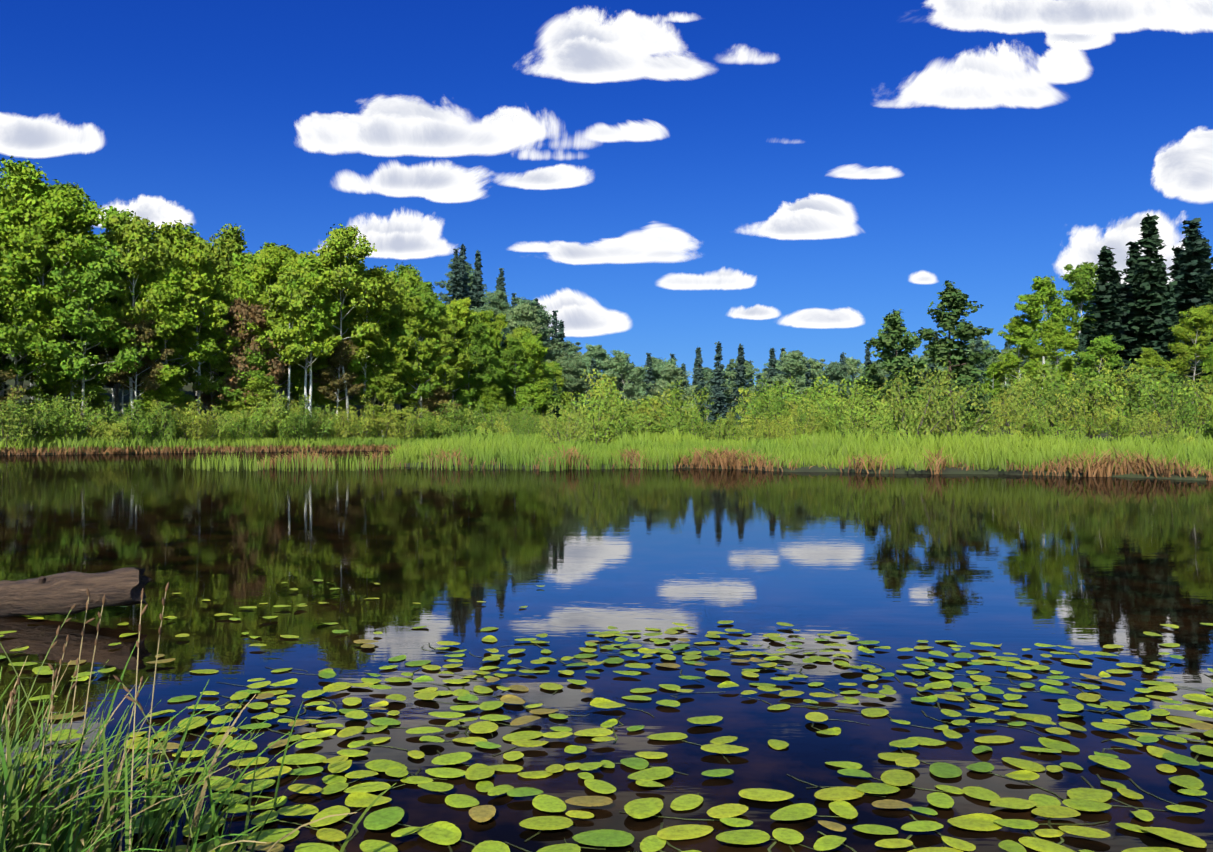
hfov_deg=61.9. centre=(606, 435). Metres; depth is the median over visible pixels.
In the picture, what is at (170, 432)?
shrub
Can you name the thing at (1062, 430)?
shrub
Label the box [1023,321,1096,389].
tree
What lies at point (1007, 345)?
tree
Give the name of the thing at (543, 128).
cloud
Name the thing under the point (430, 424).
shrub
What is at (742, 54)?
cloud
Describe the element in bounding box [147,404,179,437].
shrub
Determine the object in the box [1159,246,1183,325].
spruce
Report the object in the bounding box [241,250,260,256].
tree
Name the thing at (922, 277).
cloud
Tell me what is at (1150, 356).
tree
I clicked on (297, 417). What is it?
shrub
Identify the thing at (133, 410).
shrub
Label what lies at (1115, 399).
shrub
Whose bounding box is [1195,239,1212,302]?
spruce
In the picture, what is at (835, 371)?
tree
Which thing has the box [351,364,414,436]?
sapling
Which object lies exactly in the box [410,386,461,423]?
sapling
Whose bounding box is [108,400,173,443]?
shrub
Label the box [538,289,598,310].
cloud
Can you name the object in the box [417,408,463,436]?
shrub
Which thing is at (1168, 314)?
spruce
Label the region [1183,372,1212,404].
shrub
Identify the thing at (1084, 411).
shrub
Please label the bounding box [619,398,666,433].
shrub
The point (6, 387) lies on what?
tree
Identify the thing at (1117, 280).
spruce
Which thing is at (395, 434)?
shrub
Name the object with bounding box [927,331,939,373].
tree
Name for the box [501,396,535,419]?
shrub
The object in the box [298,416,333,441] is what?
shrub
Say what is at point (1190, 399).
shrub
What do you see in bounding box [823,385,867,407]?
shrub
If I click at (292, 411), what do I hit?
shrub
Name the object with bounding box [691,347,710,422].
tree
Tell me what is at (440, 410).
shrub
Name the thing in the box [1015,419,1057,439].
shrub
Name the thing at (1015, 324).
tree
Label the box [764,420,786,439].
shrub
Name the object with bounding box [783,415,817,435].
shrub
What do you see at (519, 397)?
sapling
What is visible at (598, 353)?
tree
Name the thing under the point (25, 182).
tree
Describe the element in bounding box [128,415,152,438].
shrub
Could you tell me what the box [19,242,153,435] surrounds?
tree
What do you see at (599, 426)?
shrub
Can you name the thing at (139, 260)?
tree
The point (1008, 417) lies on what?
shrub
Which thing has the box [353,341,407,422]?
sapling
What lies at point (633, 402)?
shrub
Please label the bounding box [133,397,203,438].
shrub
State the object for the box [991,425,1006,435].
shrub
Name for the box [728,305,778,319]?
cloud
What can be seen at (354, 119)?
cloud
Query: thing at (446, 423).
shrub
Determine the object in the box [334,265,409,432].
tree
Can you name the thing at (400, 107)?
cloud
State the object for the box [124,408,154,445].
shrub
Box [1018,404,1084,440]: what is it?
shrub
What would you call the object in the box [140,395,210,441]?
shrub
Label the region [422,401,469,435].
shrub
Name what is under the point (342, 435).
shrub
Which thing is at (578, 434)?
shrub
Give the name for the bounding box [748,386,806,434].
shrub
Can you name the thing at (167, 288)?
tree
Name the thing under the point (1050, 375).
shrub
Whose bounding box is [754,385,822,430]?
shrub
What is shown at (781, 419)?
shrub
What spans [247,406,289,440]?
shrub
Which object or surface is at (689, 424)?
shrub
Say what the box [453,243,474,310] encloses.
tree
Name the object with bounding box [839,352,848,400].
tree
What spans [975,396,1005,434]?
shrub
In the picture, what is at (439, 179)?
cloud
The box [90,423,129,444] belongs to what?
shrub
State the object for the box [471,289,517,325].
tree
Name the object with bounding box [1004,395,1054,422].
shrub
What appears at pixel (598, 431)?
shrub
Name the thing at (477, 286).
tree
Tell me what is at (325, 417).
shrub
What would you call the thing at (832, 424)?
shrub
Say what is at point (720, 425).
shrub
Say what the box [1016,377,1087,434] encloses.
shrub
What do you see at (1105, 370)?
shrub
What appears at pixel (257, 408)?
shrub
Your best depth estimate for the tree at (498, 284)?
215.95 m
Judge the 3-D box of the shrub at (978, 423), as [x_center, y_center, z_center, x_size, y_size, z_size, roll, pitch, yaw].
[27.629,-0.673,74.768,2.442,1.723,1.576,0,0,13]
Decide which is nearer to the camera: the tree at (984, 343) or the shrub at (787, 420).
the shrub at (787, 420)
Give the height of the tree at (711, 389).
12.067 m
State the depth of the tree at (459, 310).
95.13 m
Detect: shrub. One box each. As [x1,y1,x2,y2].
[0,385,57,446]
[0,399,57,444]
[0,400,13,421]
[0,409,43,440]
[1,405,33,442]
[3,397,62,442]
[6,399,70,427]
[17,392,69,427]
[17,402,79,420]
[18,418,55,442]
[19,412,69,445]
[27,389,116,439]
[44,393,110,431]
[46,395,105,441]
[50,403,84,446]
[52,411,108,441]
[67,398,99,419]
[71,393,141,439]
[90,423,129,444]
[91,418,126,440]
[99,405,151,423]
[102,423,127,440]
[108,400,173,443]
[112,414,135,443]
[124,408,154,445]
[126,426,152,440]
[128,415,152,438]
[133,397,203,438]
[138,403,188,439]
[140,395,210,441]
[140,409,180,443]
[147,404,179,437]
[156,410,193,439]
[164,402,219,443]
[178,410,232,444]
[189,422,214,438]
[211,390,287,439]
[212,416,240,445]
[215,402,273,440]
[219,413,261,441]
[229,400,255,426]
[229,407,278,440]
[234,400,284,430]
[244,394,313,437]
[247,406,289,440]
[253,403,283,439]
[257,412,298,445]
[271,394,339,440]
[271,397,312,437]
[281,404,341,438]
[283,403,320,442]
[293,410,333,437]
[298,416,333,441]
[310,409,355,437]
[313,411,350,439]
[313,419,339,439]
[321,404,356,429]
[326,416,346,438]
[334,403,385,441]
[335,410,375,441]
[342,402,390,431]
[344,394,407,438]
[346,417,389,440]
[364,418,381,439]
[374,406,427,440]
[380,415,408,436]
[383,412,411,433]
[390,417,422,438]
[399,414,431,439]
[406,406,442,425]
[414,420,439,438]
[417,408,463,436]
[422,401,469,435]
[423,424,448,438]
[432,416,460,437]
[433,398,478,434]
[434,402,480,434]
[437,416,457,437]
[438,417,470,435]
[442,400,499,436]
[447,410,477,436]
[465,412,494,432]
[474,402,524,436]
[476,413,511,435]
[492,402,541,429]
[496,409,540,427]
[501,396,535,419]
[506,418,542,435]
[511,420,538,436]
[511,427,524,435]
[514,408,537,430]
[526,413,559,432]
[536,404,591,446]
[538,418,565,439]
[551,378,624,436]
[557,408,602,441]
[561,420,588,444]
[571,396,630,444]
[577,369,674,422]
[583,409,636,444]
[585,381,655,413]
[593,412,635,434]
[597,400,636,411]
[600,401,654,440]
[606,410,653,439]
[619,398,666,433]
[625,401,666,414]
[627,413,659,440]
[636,382,679,433]
[637,379,713,437]
[639,396,690,424]
[654,394,699,417]
[656,405,693,435]
[659,408,712,439]
[682,412,715,439]
[692,407,739,440]
[706,417,731,438]
[710,419,732,438]
[713,418,745,442]
[733,383,800,427]
[734,383,793,435]
[735,387,797,440]
[736,396,756,432]
[736,415,765,439]
[744,425,752,439]
[745,410,767,437]
[747,376,832,421]
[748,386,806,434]
[749,413,782,440]
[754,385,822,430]
[758,381,839,436]
[760,386,810,406]
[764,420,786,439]
[768,405,800,438]
[771,406,829,440]
[778,399,814,435]
[780,397,833,434]
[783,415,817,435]
[784,372,851,408]
[788,400,831,434]
[789,407,836,433]
[793,433,822,441]
[803,419,841,435]
[806,396,855,417]
[808,385,870,414]
[809,376,881,434]
[814,396,875,430]
[814,416,838,434]
[817,393,860,426]
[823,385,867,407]
[833,398,899,434]
[837,419,862,439]
[838,418,870,433]
[844,409,875,428]
[857,398,921,427]
[858,426,887,445]
[869,421,893,441]
[869,421,895,440]
[870,410,935,437]
[871,368,978,440]
[874,400,927,432]
[875,401,920,427]
[877,360,985,436]
[907,364,1018,437]
[909,415,948,437]
[917,401,975,438]
[934,394,958,438]
[947,387,999,420]
[949,404,1003,436]
[954,408,975,435]
[965,417,993,434]
[966,384,1009,417]
[974,409,1012,436]
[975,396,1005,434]
[987,390,1014,419]
[989,405,1012,429]
[990,386,1067,439]
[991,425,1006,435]
[998,362,1053,413]
[1002,402,1050,426]
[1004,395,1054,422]
[1005,354,1049,387]
[1005,414,1021,434]
[1009,389,1059,422]
[1011,365,1068,418]
[1015,356,1093,404]
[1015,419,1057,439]
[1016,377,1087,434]
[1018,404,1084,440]
[1037,364,1109,429]
[1038,395,1083,432]
[1041,401,1074,433]
[1046,391,1082,419]
[1046,426,1075,439]
[1049,419,1075,440]
[1053,391,1124,439]
[1065,357,1139,422]
[1065,412,1104,438]
[1065,426,1086,440]
[1070,412,1101,437]
[1079,367,1143,410]
[1086,356,1174,428]
[1088,406,1141,439]
[1098,389,1147,418]
[1101,409,1142,437]
[1108,364,1197,418]
[1123,370,1212,432]
[1130,408,1181,441]
[1132,410,1164,433]
[1144,414,1172,437]
[1153,433,1174,444]
[1162,403,1201,429]
[1165,371,1212,402]
[1166,377,1212,427]
[1166,394,1202,433]
[1174,436,1202,444]
[1178,339,1201,380]
[1178,366,1212,413]
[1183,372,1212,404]
[1188,410,1212,440]
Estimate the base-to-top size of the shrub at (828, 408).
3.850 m
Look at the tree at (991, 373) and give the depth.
94.01 m
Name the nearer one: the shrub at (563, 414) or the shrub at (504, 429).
the shrub at (563, 414)
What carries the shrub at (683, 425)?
on the ground at (187, 389)
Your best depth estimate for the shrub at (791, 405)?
76.07 m
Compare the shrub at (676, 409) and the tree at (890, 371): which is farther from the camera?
the tree at (890, 371)
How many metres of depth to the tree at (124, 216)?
79.71 m
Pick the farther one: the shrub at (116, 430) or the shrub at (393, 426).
the shrub at (393, 426)
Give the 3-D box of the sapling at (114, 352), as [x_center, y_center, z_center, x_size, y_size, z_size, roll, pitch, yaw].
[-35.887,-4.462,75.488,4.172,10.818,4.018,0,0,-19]
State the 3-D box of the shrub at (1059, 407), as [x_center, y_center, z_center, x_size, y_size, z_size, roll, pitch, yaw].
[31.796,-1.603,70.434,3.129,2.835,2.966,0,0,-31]
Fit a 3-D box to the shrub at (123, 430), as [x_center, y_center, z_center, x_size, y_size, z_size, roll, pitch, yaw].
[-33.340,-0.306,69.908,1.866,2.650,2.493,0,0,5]
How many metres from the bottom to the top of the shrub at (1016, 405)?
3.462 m
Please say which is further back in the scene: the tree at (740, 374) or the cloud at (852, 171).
the cloud at (852, 171)
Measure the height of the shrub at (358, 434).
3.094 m
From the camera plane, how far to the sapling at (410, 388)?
91.19 m
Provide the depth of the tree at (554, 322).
226.21 m
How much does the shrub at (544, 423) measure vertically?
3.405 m
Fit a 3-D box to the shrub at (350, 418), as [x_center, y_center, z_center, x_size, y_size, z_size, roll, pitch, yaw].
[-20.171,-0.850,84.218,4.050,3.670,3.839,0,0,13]
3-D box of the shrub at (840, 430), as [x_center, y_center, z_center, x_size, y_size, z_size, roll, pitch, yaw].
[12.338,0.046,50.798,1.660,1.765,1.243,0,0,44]
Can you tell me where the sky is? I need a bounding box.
[0,0,1212,406]
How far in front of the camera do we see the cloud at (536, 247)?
2740.81 m
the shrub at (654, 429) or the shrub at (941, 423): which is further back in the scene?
the shrub at (654, 429)
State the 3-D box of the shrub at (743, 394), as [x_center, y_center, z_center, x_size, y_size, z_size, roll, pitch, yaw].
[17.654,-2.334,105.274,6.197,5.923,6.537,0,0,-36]
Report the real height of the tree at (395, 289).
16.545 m
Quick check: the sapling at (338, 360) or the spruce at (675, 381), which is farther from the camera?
the spruce at (675, 381)
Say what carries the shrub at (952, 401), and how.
on the ground at (187, 389)
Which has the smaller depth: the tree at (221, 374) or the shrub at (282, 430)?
the shrub at (282, 430)
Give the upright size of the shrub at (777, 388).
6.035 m
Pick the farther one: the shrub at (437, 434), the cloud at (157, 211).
the cloud at (157, 211)
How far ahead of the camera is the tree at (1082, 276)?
91.00 m
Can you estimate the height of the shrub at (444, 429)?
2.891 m
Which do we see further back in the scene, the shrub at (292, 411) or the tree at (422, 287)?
the tree at (422, 287)
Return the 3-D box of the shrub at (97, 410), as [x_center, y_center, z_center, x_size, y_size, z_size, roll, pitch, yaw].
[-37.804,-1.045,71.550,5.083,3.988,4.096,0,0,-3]
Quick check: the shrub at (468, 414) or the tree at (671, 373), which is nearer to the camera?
the shrub at (468, 414)
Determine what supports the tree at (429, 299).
on the ground at (187, 389)
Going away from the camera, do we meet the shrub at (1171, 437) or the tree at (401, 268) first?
the shrub at (1171, 437)
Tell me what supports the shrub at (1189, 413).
on the ground at (187, 389)
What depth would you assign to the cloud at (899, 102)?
2679.50 m
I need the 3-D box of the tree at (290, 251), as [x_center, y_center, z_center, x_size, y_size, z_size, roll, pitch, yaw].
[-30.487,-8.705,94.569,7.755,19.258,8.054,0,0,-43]
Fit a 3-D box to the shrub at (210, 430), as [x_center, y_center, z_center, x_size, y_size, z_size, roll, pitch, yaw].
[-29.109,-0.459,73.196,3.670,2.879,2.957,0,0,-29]
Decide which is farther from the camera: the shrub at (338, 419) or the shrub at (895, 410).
the shrub at (338, 419)
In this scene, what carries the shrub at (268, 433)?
on the ground at (187, 389)
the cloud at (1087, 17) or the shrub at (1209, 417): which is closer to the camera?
the shrub at (1209, 417)
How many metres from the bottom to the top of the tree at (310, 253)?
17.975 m
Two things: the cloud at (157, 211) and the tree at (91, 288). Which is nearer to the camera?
the tree at (91, 288)
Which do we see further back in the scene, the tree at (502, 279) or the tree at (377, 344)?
the tree at (502, 279)
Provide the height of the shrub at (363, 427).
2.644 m
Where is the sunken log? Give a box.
[0,567,151,616]
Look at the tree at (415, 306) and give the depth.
90.38 m
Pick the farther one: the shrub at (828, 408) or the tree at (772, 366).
the tree at (772, 366)
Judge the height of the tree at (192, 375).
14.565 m
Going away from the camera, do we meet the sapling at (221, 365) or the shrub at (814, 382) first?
the sapling at (221, 365)
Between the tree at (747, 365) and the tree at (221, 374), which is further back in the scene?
the tree at (747, 365)
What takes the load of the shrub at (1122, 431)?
on the ground at (187, 389)
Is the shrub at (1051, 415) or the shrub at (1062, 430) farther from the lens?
the shrub at (1051, 415)
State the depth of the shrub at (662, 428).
78.13 m
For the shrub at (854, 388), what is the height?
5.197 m
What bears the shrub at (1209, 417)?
on the ground at (187, 389)
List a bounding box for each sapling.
[0,370,25,417]
[2,347,109,410]
[24,338,112,415]
[96,305,151,415]
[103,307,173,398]
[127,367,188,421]
[182,329,239,421]
[211,345,276,422]
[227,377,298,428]
[290,357,331,405]
[304,366,356,418]
[309,337,364,415]
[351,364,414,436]
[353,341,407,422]
[402,363,438,407]
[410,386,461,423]
[443,364,488,420]
[465,367,505,416]
[469,384,507,424]
[502,364,545,417]
[525,377,565,424]
[540,373,573,413]
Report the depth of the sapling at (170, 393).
74.37 m
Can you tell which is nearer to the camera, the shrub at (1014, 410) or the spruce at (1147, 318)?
the shrub at (1014, 410)
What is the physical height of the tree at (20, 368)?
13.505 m
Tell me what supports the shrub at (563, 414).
on the ground at (187, 389)
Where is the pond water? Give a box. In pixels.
[0,451,1212,851]
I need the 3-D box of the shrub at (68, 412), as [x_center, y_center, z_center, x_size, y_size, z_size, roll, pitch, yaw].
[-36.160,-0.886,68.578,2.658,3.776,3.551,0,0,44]
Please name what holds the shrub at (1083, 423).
on the ground at (187, 389)
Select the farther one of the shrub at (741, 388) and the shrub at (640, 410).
the shrub at (741, 388)
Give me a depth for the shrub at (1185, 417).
59.81 m
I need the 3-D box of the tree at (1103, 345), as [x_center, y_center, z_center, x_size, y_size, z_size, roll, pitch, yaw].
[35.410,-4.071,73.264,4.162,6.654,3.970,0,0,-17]
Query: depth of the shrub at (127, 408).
72.05 m
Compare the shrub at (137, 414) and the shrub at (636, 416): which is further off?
the shrub at (137, 414)
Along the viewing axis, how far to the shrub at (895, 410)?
58.44 m
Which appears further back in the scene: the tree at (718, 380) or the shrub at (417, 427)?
the tree at (718, 380)
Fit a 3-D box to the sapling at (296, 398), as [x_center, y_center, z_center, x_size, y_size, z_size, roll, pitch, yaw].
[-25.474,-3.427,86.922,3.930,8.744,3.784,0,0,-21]
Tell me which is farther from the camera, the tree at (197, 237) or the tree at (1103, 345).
the tree at (197, 237)
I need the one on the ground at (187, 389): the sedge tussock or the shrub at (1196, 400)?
the shrub at (1196, 400)
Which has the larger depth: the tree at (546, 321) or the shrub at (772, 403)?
the tree at (546, 321)
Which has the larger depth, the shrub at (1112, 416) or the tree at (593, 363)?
the tree at (593, 363)
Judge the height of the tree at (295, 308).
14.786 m
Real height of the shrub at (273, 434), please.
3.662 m
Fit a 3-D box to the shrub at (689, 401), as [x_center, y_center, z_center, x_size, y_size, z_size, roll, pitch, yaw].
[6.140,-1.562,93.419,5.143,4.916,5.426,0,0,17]
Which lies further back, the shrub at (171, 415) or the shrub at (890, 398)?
the shrub at (171, 415)
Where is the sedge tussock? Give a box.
[0,582,395,851]
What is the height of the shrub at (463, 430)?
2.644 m
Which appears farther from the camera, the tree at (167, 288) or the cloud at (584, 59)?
the cloud at (584, 59)
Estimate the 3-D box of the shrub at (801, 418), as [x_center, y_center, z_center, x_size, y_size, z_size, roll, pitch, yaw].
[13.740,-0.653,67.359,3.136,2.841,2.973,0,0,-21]
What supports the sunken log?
in the pond water
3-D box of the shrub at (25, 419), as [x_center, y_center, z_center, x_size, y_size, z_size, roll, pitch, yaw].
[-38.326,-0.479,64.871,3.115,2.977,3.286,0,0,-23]
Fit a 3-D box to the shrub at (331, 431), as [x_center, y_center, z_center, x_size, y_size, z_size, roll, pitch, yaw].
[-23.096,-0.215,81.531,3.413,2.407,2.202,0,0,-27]
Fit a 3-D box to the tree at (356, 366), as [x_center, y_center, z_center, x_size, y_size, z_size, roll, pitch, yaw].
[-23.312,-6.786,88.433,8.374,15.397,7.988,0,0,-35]
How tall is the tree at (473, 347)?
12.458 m
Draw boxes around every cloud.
[0,113,102,157]
[96,195,192,228]
[295,114,593,156]
[297,113,362,128]
[317,228,452,259]
[337,162,488,196]
[349,211,442,235]
[359,96,470,124]
[425,187,483,202]
[472,107,558,141]
[496,164,590,189]
[510,241,565,251]
[519,148,570,159]
[526,36,710,82]
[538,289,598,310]
[540,8,640,55]
[546,304,630,336]
[548,238,689,264]
[586,121,667,141]
[622,224,696,250]
[631,12,684,54]
[658,274,755,289]
[665,14,694,21]
[705,268,742,277]
[724,46,774,62]
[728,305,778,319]
[741,208,857,239]
[777,194,855,222]
[780,308,862,327]
[830,165,900,178]
[879,98,917,106]
[899,68,1061,107]
[909,271,936,283]
[925,0,1205,34]
[927,41,1068,85]
[1037,41,1089,83]
[1046,33,1112,49]
[1055,226,1175,284]
[1109,211,1184,254]
[1152,127,1212,202]
[1161,0,1212,32]
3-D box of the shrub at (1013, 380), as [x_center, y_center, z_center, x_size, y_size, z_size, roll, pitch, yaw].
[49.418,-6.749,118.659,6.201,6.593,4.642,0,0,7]
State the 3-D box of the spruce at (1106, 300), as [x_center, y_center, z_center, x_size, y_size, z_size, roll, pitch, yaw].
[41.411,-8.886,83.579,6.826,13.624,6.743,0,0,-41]
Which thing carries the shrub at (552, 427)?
on the ground at (187, 389)
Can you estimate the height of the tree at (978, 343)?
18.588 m
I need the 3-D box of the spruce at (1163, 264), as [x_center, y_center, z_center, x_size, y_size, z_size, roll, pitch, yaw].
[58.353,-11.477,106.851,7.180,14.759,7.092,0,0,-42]
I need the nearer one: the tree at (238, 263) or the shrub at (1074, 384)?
the shrub at (1074, 384)
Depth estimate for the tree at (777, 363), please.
218.25 m
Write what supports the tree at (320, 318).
on the ground at (187, 389)
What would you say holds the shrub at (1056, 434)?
on the ground at (187, 389)
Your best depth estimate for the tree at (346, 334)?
87.90 m
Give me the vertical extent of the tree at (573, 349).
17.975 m
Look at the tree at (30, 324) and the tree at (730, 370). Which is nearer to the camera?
the tree at (30, 324)
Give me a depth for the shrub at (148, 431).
70.15 m
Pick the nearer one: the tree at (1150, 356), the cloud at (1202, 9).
the tree at (1150, 356)
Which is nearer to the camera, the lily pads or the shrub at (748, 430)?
the lily pads
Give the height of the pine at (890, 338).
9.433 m
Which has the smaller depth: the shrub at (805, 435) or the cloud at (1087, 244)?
the shrub at (805, 435)
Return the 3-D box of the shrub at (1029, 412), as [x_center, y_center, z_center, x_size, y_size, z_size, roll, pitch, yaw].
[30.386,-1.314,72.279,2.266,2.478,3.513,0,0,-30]
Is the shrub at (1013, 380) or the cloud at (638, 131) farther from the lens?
the cloud at (638, 131)
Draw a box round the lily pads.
[0,579,1212,851]
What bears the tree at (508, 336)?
on the ground at (187, 389)
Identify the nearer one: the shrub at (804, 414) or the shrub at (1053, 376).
the shrub at (804, 414)
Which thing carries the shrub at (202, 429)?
on the ground at (187, 389)
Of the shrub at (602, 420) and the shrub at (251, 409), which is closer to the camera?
the shrub at (602, 420)
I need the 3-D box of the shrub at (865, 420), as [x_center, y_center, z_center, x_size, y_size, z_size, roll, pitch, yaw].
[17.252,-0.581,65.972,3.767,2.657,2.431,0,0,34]
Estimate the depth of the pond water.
6.47 m
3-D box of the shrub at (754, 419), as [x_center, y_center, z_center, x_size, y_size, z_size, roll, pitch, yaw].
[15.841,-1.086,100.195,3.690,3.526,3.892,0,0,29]
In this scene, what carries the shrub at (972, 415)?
on the ground at (187, 389)
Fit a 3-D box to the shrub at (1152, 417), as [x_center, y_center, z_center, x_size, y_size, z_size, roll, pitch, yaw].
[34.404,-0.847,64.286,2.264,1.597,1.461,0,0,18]
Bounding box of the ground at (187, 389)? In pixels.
[0,351,1212,480]
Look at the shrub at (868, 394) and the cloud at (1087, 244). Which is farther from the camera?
the cloud at (1087, 244)
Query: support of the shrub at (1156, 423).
on the ground at (187, 389)
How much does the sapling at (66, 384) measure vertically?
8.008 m
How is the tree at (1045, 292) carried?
on the ground at (187, 389)
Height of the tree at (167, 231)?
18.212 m
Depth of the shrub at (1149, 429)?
51.30 m
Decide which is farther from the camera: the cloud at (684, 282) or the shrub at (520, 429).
the cloud at (684, 282)
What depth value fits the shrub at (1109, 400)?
69.12 m
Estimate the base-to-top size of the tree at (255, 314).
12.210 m
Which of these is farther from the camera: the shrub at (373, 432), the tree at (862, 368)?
the tree at (862, 368)
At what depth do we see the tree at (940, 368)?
180.14 m
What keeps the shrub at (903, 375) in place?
on the ground at (187, 389)
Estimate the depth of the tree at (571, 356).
210.43 m
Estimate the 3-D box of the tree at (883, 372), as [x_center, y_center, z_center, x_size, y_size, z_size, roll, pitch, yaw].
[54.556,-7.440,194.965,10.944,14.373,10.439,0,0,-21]
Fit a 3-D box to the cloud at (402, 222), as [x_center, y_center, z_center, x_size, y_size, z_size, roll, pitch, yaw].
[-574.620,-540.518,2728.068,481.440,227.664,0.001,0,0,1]
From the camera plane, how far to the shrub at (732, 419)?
64.58 m
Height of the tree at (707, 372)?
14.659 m
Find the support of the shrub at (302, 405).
on the ground at (187, 389)
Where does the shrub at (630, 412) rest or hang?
on the ground at (187, 389)
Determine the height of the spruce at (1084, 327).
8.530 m
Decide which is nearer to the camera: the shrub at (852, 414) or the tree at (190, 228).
the shrub at (852, 414)
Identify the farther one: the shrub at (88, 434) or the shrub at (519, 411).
the shrub at (519, 411)
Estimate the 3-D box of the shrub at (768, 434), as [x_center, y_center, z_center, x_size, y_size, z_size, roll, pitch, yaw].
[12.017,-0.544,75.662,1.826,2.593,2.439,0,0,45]
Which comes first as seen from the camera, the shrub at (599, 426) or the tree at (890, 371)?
the shrub at (599, 426)
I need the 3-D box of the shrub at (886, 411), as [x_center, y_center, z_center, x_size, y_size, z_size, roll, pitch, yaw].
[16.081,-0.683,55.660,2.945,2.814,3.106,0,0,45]
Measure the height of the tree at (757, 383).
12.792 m
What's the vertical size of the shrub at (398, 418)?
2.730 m
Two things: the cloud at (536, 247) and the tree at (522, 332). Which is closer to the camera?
the tree at (522, 332)
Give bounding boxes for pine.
[854,362,883,427]
[855,309,941,422]
[906,280,1000,433]
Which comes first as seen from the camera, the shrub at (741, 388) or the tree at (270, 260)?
the tree at (270, 260)
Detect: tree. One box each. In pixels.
[0,155,90,404]
[0,193,55,408]
[0,219,93,401]
[0,250,68,407]
[0,291,35,381]
[0,354,9,403]
[5,184,39,411]
[5,184,115,411]
[12,276,112,398]
[18,223,127,411]
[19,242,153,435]
[46,179,103,399]
[79,251,149,415]
[84,215,175,418]
[92,206,146,413]
[107,277,210,391]
[110,266,219,411]
[112,386,114,413]
[146,220,223,407]
[159,236,239,414]
[169,223,219,409]
[178,253,242,374]
[188,232,210,409]
[193,297,287,409]
[197,223,249,386]
[202,253,296,385]
[212,372,226,423]
[217,279,315,396]
[227,244,298,397]
[233,253,284,340]
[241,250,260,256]
[254,265,315,407]
[260,242,298,406]
[271,255,342,408]
[277,250,318,281]
[279,256,345,416]
[290,285,373,414]
[299,223,379,437]
[315,259,353,412]
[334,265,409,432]
[357,271,427,405]
[370,315,439,419]
[389,270,424,409]
[389,294,449,417]
[392,263,442,302]
[400,384,409,420]
[404,281,447,401]
[404,290,450,406]
[428,315,472,416]
[434,259,487,304]
[438,297,484,403]
[445,248,464,302]
[452,315,493,407]
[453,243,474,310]
[453,339,504,400]
[464,323,507,413]
[465,309,509,388]
[468,250,486,310]
[470,330,505,384]
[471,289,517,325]
[493,313,507,344]
[495,277,501,308]
[496,333,521,385]
[497,337,531,395]
[498,268,508,302]
[501,302,545,349]
[506,296,564,357]
[506,335,551,408]
[510,293,516,314]
[511,325,535,392]
[515,328,532,411]
[521,331,556,410]
[534,362,565,411]
[541,338,569,387]
[545,361,562,392]
[549,310,558,360]
[554,320,577,408]
[559,358,589,412]
[565,340,581,356]
[565,354,581,401]
[570,351,600,392]
[573,344,619,396]
[585,369,641,414]
[586,357,601,413]
[588,350,654,405]
[615,373,625,407]
[632,357,667,402]
[636,358,677,405]
[640,353,657,400]
[648,363,708,416]
[679,363,691,422]
[687,367,725,417]
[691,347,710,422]
[704,341,730,432]
[707,384,715,424]
[713,368,729,415]
[721,359,762,404]
[725,362,733,415]
[729,343,749,427]
[746,360,754,386]
[750,359,792,408]
[756,374,763,395]
[761,372,769,394]
[764,348,777,395]
[765,350,810,398]
[776,348,786,394]
[792,360,824,384]
[801,357,827,385]
[805,362,811,400]
[806,361,856,397]
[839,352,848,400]
[845,357,864,382]
[849,360,886,397]
[857,346,871,398]
[863,360,889,388]
[885,349,899,379]
[913,355,932,379]
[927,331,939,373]
[930,349,986,398]
[953,337,1012,392]
[973,335,988,373]
[975,348,984,391]
[978,362,1007,397]
[989,347,1023,390]
[994,313,1045,378]
[1004,340,1010,349]
[1007,275,1074,389]
[1021,355,1037,375]
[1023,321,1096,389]
[1041,261,1098,363]
[1069,335,1131,412]
[1132,347,1169,389]
[1159,303,1212,403]
[1200,343,1212,380]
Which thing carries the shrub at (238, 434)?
on the ground at (187, 389)
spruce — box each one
[490,318,502,369]
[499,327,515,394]
[549,378,560,420]
[673,380,679,410]
[696,384,705,425]
[811,375,818,399]
[1070,314,1093,386]
[1074,334,1090,419]
[1076,246,1137,406]
[1111,270,1122,306]
[1114,282,1135,385]
[1116,241,1154,347]
[1120,213,1193,401]
[1151,283,1193,392]
[1155,260,1170,306]
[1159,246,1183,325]
[1171,218,1212,385]
[1185,274,1212,393]
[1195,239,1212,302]
[1204,257,1212,285]
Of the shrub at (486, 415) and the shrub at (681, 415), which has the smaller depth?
the shrub at (681, 415)
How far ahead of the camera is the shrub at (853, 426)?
60.92 m
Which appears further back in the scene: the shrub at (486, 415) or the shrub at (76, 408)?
the shrub at (486, 415)
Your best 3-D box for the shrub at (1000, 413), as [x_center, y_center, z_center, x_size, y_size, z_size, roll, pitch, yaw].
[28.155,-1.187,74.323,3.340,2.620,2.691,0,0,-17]
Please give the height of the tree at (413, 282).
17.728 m
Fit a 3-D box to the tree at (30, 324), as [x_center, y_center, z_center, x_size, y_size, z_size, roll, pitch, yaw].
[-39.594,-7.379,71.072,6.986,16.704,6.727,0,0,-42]
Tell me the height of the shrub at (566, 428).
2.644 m
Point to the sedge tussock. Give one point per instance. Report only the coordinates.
(20, 839)
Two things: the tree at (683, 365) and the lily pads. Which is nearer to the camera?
the lily pads

